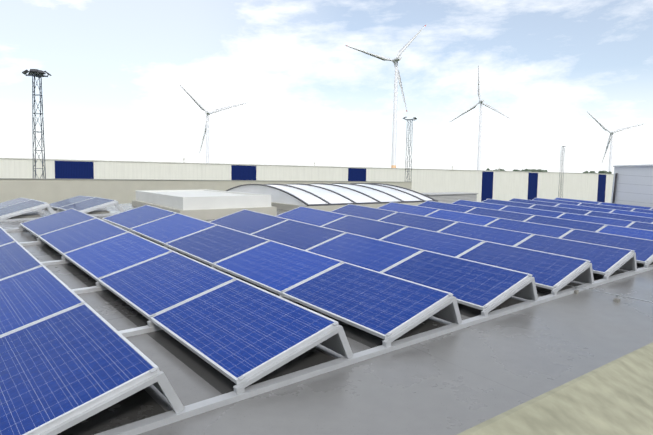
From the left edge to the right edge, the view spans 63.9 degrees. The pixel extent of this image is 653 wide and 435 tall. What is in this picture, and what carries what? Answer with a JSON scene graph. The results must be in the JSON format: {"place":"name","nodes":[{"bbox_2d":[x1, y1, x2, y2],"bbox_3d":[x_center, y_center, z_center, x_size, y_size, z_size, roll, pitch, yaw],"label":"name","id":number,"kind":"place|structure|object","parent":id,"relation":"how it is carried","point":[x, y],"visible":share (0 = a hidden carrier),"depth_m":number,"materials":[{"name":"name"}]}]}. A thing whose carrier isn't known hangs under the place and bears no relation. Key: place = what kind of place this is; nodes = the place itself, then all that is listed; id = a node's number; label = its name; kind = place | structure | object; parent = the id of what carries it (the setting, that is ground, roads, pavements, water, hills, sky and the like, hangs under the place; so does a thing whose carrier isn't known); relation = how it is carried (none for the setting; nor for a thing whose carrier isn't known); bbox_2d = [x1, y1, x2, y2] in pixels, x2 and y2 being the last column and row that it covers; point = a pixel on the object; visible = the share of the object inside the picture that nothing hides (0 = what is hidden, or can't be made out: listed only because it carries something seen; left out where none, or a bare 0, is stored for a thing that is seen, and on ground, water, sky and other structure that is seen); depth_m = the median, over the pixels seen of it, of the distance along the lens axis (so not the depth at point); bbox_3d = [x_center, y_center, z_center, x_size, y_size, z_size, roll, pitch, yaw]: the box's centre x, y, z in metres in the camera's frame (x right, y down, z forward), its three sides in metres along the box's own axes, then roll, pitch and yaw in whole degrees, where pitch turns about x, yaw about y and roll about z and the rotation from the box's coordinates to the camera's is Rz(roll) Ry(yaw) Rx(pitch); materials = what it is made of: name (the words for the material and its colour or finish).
{"place":"outdoors","nodes":[
{"label":"outdoors","id":0,"kind":"place"},
{"bbox_2d":[0,158,613,202],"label":"warehouse","id":1,"kind":"structure","parent":0,"point":[506,185],"depth_m":144.45,"materials":[{"name":"grey"}]},
{"bbox_2d":[0,203,652,434],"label":"roof deck","id":2,"kind":"structure","parent":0,"point":[456,382],"depth_m":4.38,"materials":[{"name":"grey concrete"}]},
{"bbox_2d":[0,201,124,221],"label":"panel mounting","id":3,"kind":"object","parent":2,"relation":"on","point":[21,217],"visible":0.48,"depth_m":12.06,"materials":[{"name":"metal"}]},
{"bbox_2d":[0,195,116,217],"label":"solar panels","id":4,"kind":"object","parent":3,"relation":"on","point":[20,204],"visible":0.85,"depth_m":13.15,"materials":[{"name":"blue glass"}]},
{"bbox_2d":[132,189,276,219],"bbox_3d":[-3.679,-0.106,14.856,2.478,1.247,5.200,-2,5,-32],"label":"rooftop box","id":5,"kind":"object","parent":2,"relation":"on","point":[203,204],"visible":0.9,"depth_m":12.97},
{"bbox_2d":[0,178,411,203],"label":"parapet wall","id":6,"kind":"structure","parent":2,"relation":"on","point":[120,191],"depth_m":29.50,"materials":[{"name":"grey concrete"}]},
{"bbox_2d":[4,197,652,434],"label":"panel mounting","id":7,"kind":"object","parent":2,"relation":"on","point":[335,340],"visible":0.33,"depth_m":4.53,"materials":[{"name":"metal"}]},
{"bbox_2d":[0,198,652,434],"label":"solar panels","id":8,"kind":"object","parent":7,"relation":"on","point":[64,356],"visible":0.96,"depth_m":6.36,"materials":[{"name":"blue glass"}]},
{"bbox_2d":[226,183,438,210],"bbox_3d":[-0.252,-0.111,18.102,4.973,2.202,6.740,-2,5,-33],"label":"arched skylight","id":9,"kind":"object","parent":2,"relation":"on","point":[323,196],"visible":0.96,"depth_m":15.94,"materials":[{"name":"grey plastic"}]},
{"bbox_2d":[422,192,477,203],"bbox_3d":[4.250,-0.507,19.057,2.480,0.796,1.080,-2,5,-33],"label":"rooftop box","id":10,"kind":"object","parent":2,"relation":"on","point":[447,197],"visible":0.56,"depth_m":18.65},
{"bbox_2d":[457,342,652,434],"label":"ground","id":11,"kind":"structure","parent":2,"relation":"on","point":[614,397],"depth_m":0.76,"materials":[{"name":"beige sand"}]},
{"bbox_2d":[567,285,652,302],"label":"lightning conductor","id":12,"kind":"object","parent":2,"relation":"on","point":[617,300],"visible":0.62,"depth_m":6.63,"materials":[{"name":"grey"}]},
{"bbox_2d":[611,164,652,206],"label":"building","id":13,"kind":"structure","parent":2,"relation":"on","point":[632,185],"depth_m":18.19,"materials":[{"name":"grey metal"}]},
{"bbox_2d":[0,0,652,173],"label":"sky","id":14,"kind":"structure","parent":0,"point":[113,91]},
{"label":"ground","id":15,"kind":"structure","parent":0,"visible":0},
{"bbox_2d":[22,69,50,178],"bbox_3d":[-22.137,-1.892,40.394,1.726,18.557,1.726,4,5,31],"label":"floodlight mast","id":16,"kind":"object","parent":15,"relation":"on","point":[36,73],"visible":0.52,"depth_m":39.86,"materials":[{"name":"metal"}]},
{"bbox_2d":[180,85,245,162],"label":"wind turbine","id":17,"kind":"object","parent":15,"relation":"on","point":[206,131],"visible":0.75,"depth_m":582.06,"materials":[{"name":"white metal"}]},
{"bbox_2d":[345,24,426,167],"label":"wind turbine","id":18,"kind":"object","parent":15,"relation":"on","point":[397,78],"visible":0.75,"depth_m":447.40,"materials":[{"name":"white metal"}]},
{"bbox_2d":[403,117,416,181],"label":"floodlight mast","id":19,"kind":"object","parent":15,"relation":"on","point":[415,118],"visible":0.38,"depth_m":76.47,"materials":[{"name":"metal"}]},
{"bbox_2d":[450,65,509,169],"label":"wind turbine","id":20,"kind":"object","parent":15,"relation":"on","point":[479,138],"visible":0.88,"depth_m":656.08,"materials":[{"name":"white metal"}]},
{"bbox_2d":[558,146,565,197],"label":"floodlight mast","id":21,"kind":"object","parent":15,"relation":"on","point":[563,171],"visible":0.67,"depth_m":127.19,"materials":[{"name":"metal"}]},
{"bbox_2d":[589,113,642,171],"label":"wind turbine","id":22,"kind":"object","parent":15,"relation":"on","point":[611,143],"visible":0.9,"depth_m":740.92,"materials":[{"name":"white metal"}]}
]}

